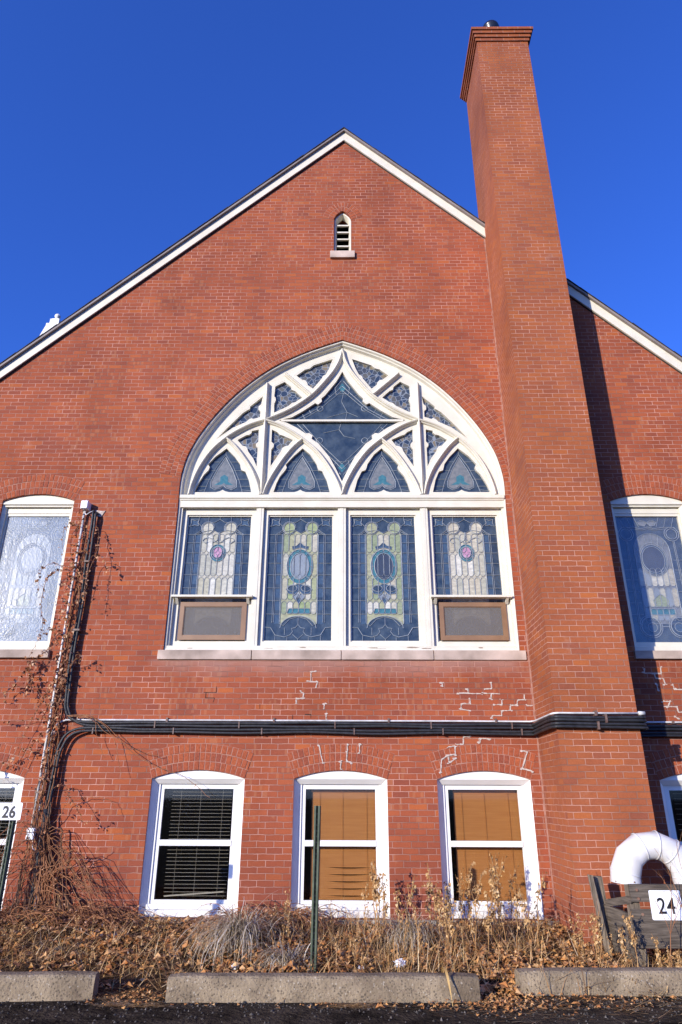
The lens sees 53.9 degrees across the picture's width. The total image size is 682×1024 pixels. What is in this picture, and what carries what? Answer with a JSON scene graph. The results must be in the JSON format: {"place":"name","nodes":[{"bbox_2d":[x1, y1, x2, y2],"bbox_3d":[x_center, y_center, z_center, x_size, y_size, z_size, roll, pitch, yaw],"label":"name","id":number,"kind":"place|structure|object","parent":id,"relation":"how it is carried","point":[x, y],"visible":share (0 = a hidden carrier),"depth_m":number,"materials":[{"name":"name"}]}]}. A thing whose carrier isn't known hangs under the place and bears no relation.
{"place":"outdoors","nodes":[
{"label":"outdoors","id":0,"kind":"place"},
{"bbox_2d":[0,993,681,1023],"bbox_3d":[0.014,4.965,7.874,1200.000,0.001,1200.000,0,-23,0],"label":"ground","id":1,"kind":"structure","parent":0,"point":[231,1013],"depth_m":5.00,"materials":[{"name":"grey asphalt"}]},
{"bbox_2d":[0,971,99,1001],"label":"wheel stop","id":2,"kind":"object","parent":1,"relation":"on","point":[43,986],"visible":0.99,"depth_m":5.33,"materials":[{"name":"concrete"}]},
{"bbox_2d":[165,972,480,1002],"bbox_3d":[-0.139,3.822,5.394,2.484,0.187,0.202,1,-23,-1],"label":"wheel stop","id":3,"kind":"object","parent":1,"relation":"on","point":[289,987],"visible":0.98,"depth_m":5.32,"materials":[{"name":"concrete"}]},
{"bbox_2d":[441,967,452,1005],"bbox_3d":[0.845,3.794,5.387,0.026,0.207,0.381,1,-23,-2],"label":"dry leaf blade","id":4,"kind":"object","parent":3,"relation":"on","point":[446,972],"visible":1,"depth_m":5.33,"materials":[{"name":"yellow plant"}]},
{"bbox_2d":[0,910,681,1018],"bbox_3d":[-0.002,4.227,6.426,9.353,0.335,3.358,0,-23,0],"label":"leaf litter","id":5,"kind":"object","parent":1,"relation":"on","point":[483,987],"visible":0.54,"depth_m":6.38,"materials":[{"name":"brown plant"}]},
{"bbox_2d":[0,820,15,909],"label":"sign post","id":6,"kind":"object","parent":5,"relation":"on","point":[7,850],"visible":0.93,"depth_m":6.44,"materials":[{"name":"metal"}]},
{"bbox_2d":[0,803,22,819],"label":"number sign","id":7,"kind":"object","parent":6,"relation":"attached to","point":[10,811],"visible":1,"depth_m":6.55,"materials":[{"name":"white"}]},
{"bbox_2d":[0,893,72,935],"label":"dry brush","id":8,"kind":"object","parent":5,"relation":"on","point":[7,915],"visible":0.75,"depth_m":7.49,"materials":[{"name":"brown plant"}]},
{"bbox_2d":[72,916,79,937],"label":"dead weed","id":9,"kind":"object","parent":5,"relation":"on","point":[76,925],"visible":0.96,"depth_m":7.08,"materials":[{"name":"brown plant"}]},
{"bbox_2d":[7,898,162,935],"bbox_3d":[-2.915,4.543,7.500,1.830,0.287,1.051,0,-23,0],"label":"dry brush","id":10,"kind":"object","parent":5,"relation":"on","point":[109,916],"visible":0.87,"depth_m":7.54,"materials":[{"name":"brown plant"}]},
{"bbox_2d":[0,509,209,926],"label":"dead vine","id":11,"kind":"object","parent":5,"relation":"on","point":[43,866],"visible":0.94,"depth_m":8.29,"materials":[{"name":"brown plant"}]},
{"bbox_2d":[162,891,309,972],"bbox_3d":[-1.014,4.225,6.673,1.434,0.751,1.428,0,-23,0],"label":"grass tussock","id":12,"kind":"object","parent":5,"relation":"on","point":[245,930],"depth_m":6.54,"materials":[{"name":"beige plant"}]},
{"bbox_2d":[170,899,365,939],"bbox_3d":[-0.766,4.480,7.359,2.214,0.351,1.329,0,-23,0],"label":"dry brush","id":13,"kind":"object","parent":5,"relation":"on","point":[295,913],"visible":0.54,"depth_m":7.43,"materials":[{"name":"brown plant"}]},
{"bbox_2d":[230,927,330,972],"bbox_3d":[-0.580,4.123,6.158,1.015,0.470,1.001,0,-23,0],"label":"grass tussock","id":14,"kind":"object","parent":5,"relation":"on","point":[282,959],"depth_m":6.13,"materials":[{"name":"beige plant"}]},
{"bbox_2d":[281,925,285,946],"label":"dead weed","id":15,"kind":"object","parent":5,"relation":"on","point":[283,927],"visible":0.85,"depth_m":6.53,"materials":[{"name":"brown plant"}]},
{"bbox_2d":[283,889,290,933],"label":"dead weed","id":16,"kind":"object","parent":5,"relation":"on","point":[285,904],"visible":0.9,"depth_m":7.27,"materials":[{"name":"brown plant"}]},
{"bbox_2d":[286,915,291,943],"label":"dead weed","id":17,"kind":"object","parent":5,"relation":"on","point":[288,929],"visible":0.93,"depth_m":6.75,"materials":[{"name":"brown plant"}]},
{"bbox_2d":[287,900,291,941],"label":"dead weed","id":18,"kind":"object","parent":5,"relation":"on","point":[289,914],"visible":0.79,"depth_m":6.92,"materials":[{"name":"brown plant"}]},
{"bbox_2d":[310,806,320,970],"bbox_3d":[-0.233,3.618,6.278,0.086,1.589,0.050,-17,-28,35],"label":"sign post","id":19,"kind":"object","parent":5,"relation":"on","point":[315,887],"visible":0.83,"depth_m":6.30,"materials":[{"name":"green metal"}]},
{"bbox_2d":[328,899,333,925],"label":"dead weed","id":20,"kind":"object","parent":5,"relation":"on","point":[330,910],"visible":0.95,"depth_m":7.38,"materials":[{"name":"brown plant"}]},
{"bbox_2d":[335,927,340,950],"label":"dead weed","id":21,"kind":"object","parent":5,"relation":"on","point":[338,942],"visible":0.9,"depth_m":6.49,"materials":[{"name":"brown plant"}]},
{"bbox_2d":[0,894,681,1023],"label":"dry straw","id":22,"kind":"object","parent":5,"relation":"on","point":[462,929],"visible":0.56,"depth_m":6.46,"materials":[{"name":"brown plant"}]},
{"bbox_2d":[353,920,358,958],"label":"dead weed","id":23,"kind":"object","parent":5,"relation":"on","point":[356,940],"visible":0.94,"depth_m":6.47,"materials":[{"name":"brown plant"}]},
{"bbox_2d":[361,880,369,934],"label":"dead weed","id":24,"kind":"object","parent":5,"relation":"on","point":[364,918],"visible":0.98,"depth_m":7.43,"materials":[{"name":"brown plant"}]},
{"bbox_2d":[369,861,376,913],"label":"dead weed","id":25,"kind":"object","parent":5,"relation":"on","point":[374,891],"visible":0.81,"depth_m":7.49,"materials":[{"name":"brown plant"}]},
{"bbox_2d":[372,871,381,918],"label":"dead weed","id":26,"kind":"object","parent":5,"relation":"on","point":[380,874],"visible":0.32,"depth_m":7.72,"materials":[{"name":"brown plant"}]},
{"bbox_2d":[372,865,383,941],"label":"dead weed","id":27,"kind":"object","parent":5,"relation":"on","point":[377,885],"visible":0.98,"depth_m":7.12,"materials":[{"name":"brown plant"}]},
{"bbox_2d":[374,873,385,938],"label":"dead weed","id":28,"kind":"object","parent":5,"relation":"on","point":[383,875],"visible":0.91,"depth_m":7.13,"materials":[{"name":"brown plant"}]},
{"bbox_2d":[380,876,387,928],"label":"dead weed","id":29,"kind":"object","parent":5,"relation":"on","point":[383,896],"visible":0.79,"depth_m":7.25,"materials":[{"name":"brown plant"}]},
{"bbox_2d":[382,884,389,923],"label":"dead weed","id":30,"kind":"object","parent":5,"relation":"on","point":[385,906],"visible":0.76,"depth_m":7.66,"materials":[{"name":"brown plant"}]},
{"bbox_2d":[393,889,402,924],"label":"dead weed","id":31,"kind":"object","parent":5,"relation":"on","point":[397,904],"visible":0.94,"depth_m":6.99,"materials":[{"name":"brown plant"}]},
{"bbox_2d":[393,958,405,966],"bbox_3d":[0.536,4.113,6.115,0.126,0.069,0.123,0,-23,0],"label":"plastic scrap","id":32,"kind":"object","parent":5,"relation":"on","point":[403,961],"visible":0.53,"depth_m":6.09,"materials":[{"name":"white plastic"}]},
{"bbox_2d":[398,874,417,954],"bbox_3d":[0.653,4.004,6.637,0.172,0.764,0.135,1,-27,13],"label":"dead weed","id":33,"kind":"object","parent":5,"relation":"on","point":[409,903],"visible":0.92,"depth_m":6.65,"materials":[{"name":"brown plant"}]},
{"bbox_2d":[357,904,468,956],"bbox_3d":[0.696,4.330,6.872,1.140,0.520,1.183,0,-23,0],"label":"grass tussock","id":34,"kind":"object","parent":5,"relation":"on","point":[412,932],"depth_m":6.76,"materials":[{"name":"beige plant"}]},
{"bbox_2d":[407,883,420,955],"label":"dead weed","id":35,"kind":"object","parent":5,"relation":"on","point":[413,907],"visible":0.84,"depth_m":6.63,"materials":[{"name":"brown plant"}]},
{"bbox_2d":[413,912,425,961],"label":"dead weed","id":36,"kind":"object","parent":5,"relation":"on","point":[420,940],"visible":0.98,"depth_m":6.39,"materials":[{"name":"brown plant"}]},
{"bbox_2d":[421,881,433,942],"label":"dead weed","id":37,"kind":"object","parent":5,"relation":"on","point":[428,893],"visible":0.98,"depth_m":6.92,"materials":[{"name":"brown plant"}]},
{"bbox_2d":[425,863,441,940],"bbox_3d":[0.967,4.053,6.912,0.178,0.792,0.140,-15,-30,22],"label":"dead weed","id":38,"kind":"object","parent":5,"relation":"on","point":[428,882],"visible":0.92,"depth_m":6.96,"materials":[{"name":"brown plant"}]},
{"bbox_2d":[431,888,437,933],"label":"dead weed","id":39,"kind":"object","parent":5,"relation":"on","point":[433,899],"visible":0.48,"depth_m":7.24,"materials":[{"name":"brown plant"}]},
{"bbox_2d":[434,884,440,919],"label":"dead weed","id":40,"kind":"object","parent":5,"relation":"on","point":[438,894],"visible":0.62,"depth_m":7.28,"materials":[{"name":"brown plant"}]},
{"bbox_2d":[437,899,443,950],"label":"dead weed","id":41,"kind":"object","parent":5,"relation":"on","point":[439,908],"visible":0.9,"depth_m":6.69,"materials":[{"name":"brown plant"}]},
{"bbox_2d":[438,897,449,955],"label":"dead weed","id":42,"kind":"object","parent":5,"relation":"on","point":[444,914],"visible":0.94,"depth_m":6.44,"materials":[{"name":"brown plant"}]},
{"bbox_2d":[441,890,450,945],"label":"dead weed","id":43,"kind":"object","parent":5,"relation":"on","point":[446,903],"visible":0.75,"depth_m":6.74,"materials":[{"name":"brown plant"}]},
{"bbox_2d":[443,882,452,935],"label":"dead weed","id":44,"kind":"object","parent":5,"relation":"on","point":[448,892],"visible":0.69,"depth_m":7.21,"materials":[{"name":"brown plant"}]},
{"bbox_2d":[446,899,456,955],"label":"dead weed","id":45,"kind":"object","parent":5,"relation":"on","point":[453,927],"visible":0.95,"depth_m":6.60,"materials":[{"name":"brown plant"}]},
{"bbox_2d":[456,890,463,922],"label":"dead weed","id":46,"kind":"object","parent":5,"relation":"on","point":[460,902],"visible":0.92,"depth_m":7.52,"materials":[{"name":"brown plant"}]},
{"bbox_2d":[455,868,466,926],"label":"dead weed","id":47,"kind":"object","parent":5,"relation":"on","point":[459,885],"visible":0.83,"depth_m":7.67,"materials":[{"name":"brown plant"}]},
{"bbox_2d":[463,887,472,927],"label":"dead weed","id":48,"kind":"object","parent":5,"relation":"on","point":[469,907],"visible":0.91,"depth_m":7.37,"materials":[{"name":"brown plant"}]},
{"bbox_2d":[462,861,475,935],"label":"dead weed","id":49,"kind":"object","parent":5,"relation":"on","point":[471,876],"visible":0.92,"depth_m":7.49,"materials":[{"name":"brown plant"}]},
{"bbox_2d":[466,912,475,947],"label":"dead weed","id":50,"kind":"object","parent":5,"relation":"on","point":[471,925],"visible":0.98,"depth_m":6.62,"materials":[{"name":"brown plant"}]},
{"bbox_2d":[470,869,486,944],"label":"dead weed","id":51,"kind":"object","parent":5,"relation":"on","point":[475,901],"visible":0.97,"depth_m":6.88,"materials":[{"name":"brown plant"}]},
{"bbox_2d":[482,891,495,952],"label":"dead weed","id":52,"kind":"object","parent":5,"relation":"on","point":[486,923],"visible":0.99,"depth_m":6.77,"materials":[{"name":"brown plant"}]},
{"bbox_2d":[484,884,495,943],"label":"dead weed","id":53,"kind":"object","parent":5,"relation":"on","point":[492,914],"visible":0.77,"depth_m":7.13,"materials":[{"name":"brown plant"}]},
{"bbox_2d":[488,853,497,931],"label":"dead weed","id":54,"kind":"object","parent":5,"relation":"on","point":[492,870],"visible":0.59,"depth_m":7.62,"materials":[{"name":"brown plant"}]},
{"bbox_2d":[488,853,501,929],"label":"dead weed","id":55,"kind":"object","parent":5,"relation":"on","point":[496,859],"visible":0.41,"depth_m":7.73,"materials":[{"name":"brown plant"}]},
{"bbox_2d":[485,867,508,946],"bbox_3d":[1.651,4.128,6.941,0.181,0.805,0.143,-7,-17,4],"label":"dead weed","id":56,"kind":"object","parent":5,"relation":"on","point":[496,891],"visible":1,"depth_m":6.96,"materials":[{"name":"brown plant"}]},
{"bbox_2d":[494,856,506,936],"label":"dead weed","id":57,"kind":"object","parent":5,"relation":"on","point":[496,887],"visible":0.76,"depth_m":7.36,"materials":[{"name":"brown plant"}]},
{"bbox_2d":[507,866,518,930],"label":"dead weed","id":58,"kind":"object","parent":5,"relation":"on","point":[511,903],"visible":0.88,"depth_m":7.53,"materials":[{"name":"brown plant"}]},
{"bbox_2d":[509,885,519,949],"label":"dead weed","id":59,"kind":"object","parent":5,"relation":"on","point":[516,905],"visible":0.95,"depth_m":6.67,"materials":[{"name":"brown plant"}]},
{"bbox_2d":[518,890,532,961],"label":"dead weed","id":60,"kind":"object","parent":5,"relation":"on","point":[523,909],"visible":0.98,"depth_m":6.53,"materials":[{"name":"brown plant"}]},
{"bbox_2d":[516,884,535,949],"bbox_3d":[1.946,4.204,6.951,0.145,0.646,0.114,-6,-29,0],"label":"dead weed","id":61,"kind":"object","parent":5,"relation":"on","point":[529,921],"visible":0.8,"depth_m":6.96,"materials":[{"name":"brown plant"}]},
{"bbox_2d":[532,872,547,952],"bbox_3d":[2.031,4.131,6.915,0.177,0.789,0.140,9,-25,-6],"label":"dead weed","id":62,"kind":"object","parent":5,"relation":"on","point":[536,904],"visible":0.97,"depth_m":6.93,"materials":[{"name":"brown plant"}]},
{"bbox_2d":[569,917,578,950],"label":"dead weed","id":63,"kind":"object","parent":5,"relation":"on","point":[574,939],"visible":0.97,"depth_m":6.61,"materials":[{"name":"brown plant"}]},
{"bbox_2d":[576,911,585,959],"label":"dead weed","id":64,"kind":"object","parent":5,"relation":"on","point":[580,935],"visible":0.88,"depth_m":6.61,"materials":[{"name":"brown plant"}]},
{"bbox_2d":[579,940,585,962],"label":"dead weed","id":65,"kind":"object","parent":5,"relation":"on","point":[582,949],"visible":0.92,"depth_m":6.41,"materials":[{"name":"brown plant"}]},
{"bbox_2d":[572,860,598,958],"bbox_3d":[2.484,3.978,6.707,0.211,0.884,0.130,-5,-23,11],"label":"bare sapling","id":66,"kind":"object","parent":5,"relation":"on","point":[589,915],"visible":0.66,"depth_m":6.66,"materials":[{"name":"brown plant"}]},
{"bbox_2d":[589,915,597,954],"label":"dead weed","id":67,"kind":"object","parent":5,"relation":"on","point":[590,928],"visible":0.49,"depth_m":6.72,"materials":[{"name":"brown plant"}]},
{"bbox_2d":[590,913,597,964],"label":"dead weed","id":68,"kind":"object","parent":5,"relation":"on","point":[591,914],"visible":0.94,"depth_m":6.31,"materials":[{"name":"brown plant"}]},
{"bbox_2d":[593,914,602,967],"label":"dead weed","id":69,"kind":"object","parent":5,"relation":"on","point":[599,935],"visible":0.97,"depth_m":6.18,"materials":[{"name":"brown plant"}]},
{"bbox_2d":[597,942,602,967],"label":"dead weed","id":70,"kind":"object","parent":5,"relation":"on","point":[598,944],"visible":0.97,"depth_m":6.15,"materials":[{"name":"brown plant"}]},
{"bbox_2d":[607,934,612,953],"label":"dead weed","id":71,"kind":"object","parent":5,"relation":"on","point":[611,949],"visible":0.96,"depth_m":6.47,"materials":[{"name":"brown plant"}]},
{"bbox_2d":[617,939,627,966],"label":"dead weed","id":72,"kind":"object","parent":5,"relation":"on","point":[618,941],"visible":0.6,"depth_m":6.18,"materials":[{"name":"brown plant"}]},
{"bbox_2d":[618,927,627,966],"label":"dead weed","id":73,"kind":"object","parent":5,"relation":"on","point":[621,935],"visible":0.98,"depth_m":6.14,"materials":[{"name":"brown plant"}]},
{"bbox_2d":[623,919,632,966],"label":"dead weed","id":74,"kind":"object","parent":5,"relation":"on","point":[629,943],"visible":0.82,"depth_m":6.26,"materials":[{"name":"brown plant"}]},
{"bbox_2d":[622,913,638,966],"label":"dead weed","id":75,"kind":"object","parent":5,"relation":"on","point":[632,934],"visible":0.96,"depth_m":6.21,"materials":[{"name":"brown plant"}]},
{"bbox_2d":[651,937,661,966],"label":"dead weed","id":76,"kind":"object","parent":5,"relation":"on","point":[657,950],"visible":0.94,"depth_m":6.11,"materials":[{"name":"brown plant"}]},
{"bbox_2d":[654,866,681,964],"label":"bare sapling","id":77,"kind":"object","parent":5,"relation":"on","point":[670,931],"visible":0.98,"depth_m":6.23,"materials":[{"name":"brown plant"}]},
{"bbox_2d":[654,848,681,906],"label":"bare sapling","id":78,"kind":"object","parent":5,"relation":"on","point":[671,879],"visible":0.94,"depth_m":6.49,"materials":[{"name":"brown plant"}]},
{"bbox_2d":[666,945,673,967],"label":"dead weed","id":79,"kind":"object","parent":5,"relation":"on","point":[669,963],"visible":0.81,"depth_m":5.97,"materials":[{"name":"brown plant"}]},
{"bbox_2d":[674,950,680,966],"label":"dead weed","id":80,"kind":"object","parent":5,"relation":"on","point":[677,964],"visible":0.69,"depth_m":5.82,"materials":[{"name":"brown plant"}]},
{"bbox_2d":[0,20,681,949],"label":"brick church","id":81,"kind":"structure","parent":1,"relation":"on","point":[344,424],"depth_m":9.82,"materials":[{"name":"brick"}]},
{"bbox_2d":[0,744,35,908],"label":"basement window","id":82,"kind":"structure","parent":81,"relation":"in","point":[20,765],"depth_m":8.63,"materials":[{"name":"white glass"}]},
{"bbox_2d":[0,475,84,657],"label":"stained glass window","id":83,"kind":"structure","parent":81,"relation":"in","point":[31,527],"depth_m":9.89,"materials":[{"name":"glass"}]},
{"bbox_2d":[25,501,93,849],"bbox_3d":[-3.754,1.993,9.091,0.213,4.655,0.138,0,-23,0],"label":"metal conduit","id":84,"kind":"object","parent":81,"relation":"attached to","point":[85,506],"visible":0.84,"depth_m":9.19,"materials":[{"name":"white metal"}]},
{"bbox_2d":[138,744,253,917],"bbox_3d":[-1.823,3.960,8.437,1.390,1.967,0.239,0,-23,0],"label":"basement window","id":85,"kind":"structure","parent":81,"relation":"in","point":[196,758],"depth_m":8.51,"materials":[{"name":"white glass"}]},
{"bbox_2d":[287,744,393,918],"bbox_3d":[-0.007,3.963,8.428,1.390,1.967,0.254,0,-23,0],"label":"basement window","id":86,"kind":"structure","parent":81,"relation":"in","point":[354,816],"depth_m":8.51,"materials":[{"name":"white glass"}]},
{"bbox_2d":[36,710,645,826],"bbox_3d":[-0.097,3.138,8.128,7.376,1.320,0.958,0,-23,0],"label":"metal conduit","id":87,"kind":"object","parent":81,"relation":"attached to","point":[594,713],"visible":0.97,"depth_m":8.75,"materials":[{"name":"metal"}]},
{"bbox_2d":[157,323,526,659],"bbox_3d":[0.015,-0.559,10.312,5.608,5.665,0.230,0,-23,0],"label":"arched window","id":88,"kind":"structure","parent":81,"relation":"in","point":[342,499],"depth_m":10.07,"materials":[{"name":"beige paint"}]},
{"bbox_2d":[28,721,681,912],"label":"insulated pipe line","id":89,"kind":"object","parent":81,"relation":"attached to","point":[551,725],"visible":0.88,"depth_m":8.68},
{"bbox_2d":[64,510,681,730],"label":"insulated pipe line","id":90,"kind":"object","parent":81,"relation":"attached to","point":[605,718],"visible":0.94,"depth_m":8.73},
{"bbox_2d":[428,744,543,919],"bbox_3d":[1.815,3.962,8.413,1.390,1.968,0.254,0,-23,0],"label":"basement window","id":91,"kind":"structure","parent":81,"relation":"in","point":[493,811],"depth_m":8.50,"materials":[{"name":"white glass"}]},
{"bbox_2d":[600,474,681,658],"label":"stained glass window","id":92,"kind":"structure","parent":81,"relation":"in","point":[648,528],"depth_m":9.81,"materials":[{"name":"blue glass"}]},
{"bbox_2d":[646,721,681,723],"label":"metal conduit","id":93,"kind":"object","parent":81,"relation":"attached to","point":[672,722],"visible":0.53,"depth_m":8.74,"materials":[{"name":"silver metal"}]},
{"bbox_2d":[648,746,681,844],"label":"basement window","id":94,"kind":"structure","parent":81,"relation":"in","point":[667,762],"depth_m":8.55,"materials":[{"name":"white glass"}]},
{"bbox_2d":[514,967,681,995],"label":"wheel stop","id":95,"kind":"object","parent":1,"relation":"on","point":[653,978],"visible":0.98,"depth_m":5.51,"materials":[{"name":"concrete"}]},
{"bbox_2d":[587,874,681,966],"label":"wooden barricade","id":96,"kind":"object","parent":1,"relation":"on","point":[645,927],"visible":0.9,"depth_m":6.50,"materials":[{"name":"grey wood"}]},
{"bbox_2d":[648,890,681,919],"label":"number sign","id":97,"kind":"object","parent":96,"relation":"attached to","point":[662,898],"visible":0.97,"depth_m":6.44,"materials":[{"name":"white"}]},
{"bbox_2d":[0,0,681,362],"label":"sky","id":98,"kind":"structure","parent":0,"point":[127,126],"materials":[{"name":"blue"}]},
{"bbox_2d":[610,830,681,902],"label":"white elbow duct","id":99,"kind":"object","parent":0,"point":[634,853],"visible":0.92,"depth_m":6.92,"materials":[{"name":"plastic"}]}
]}

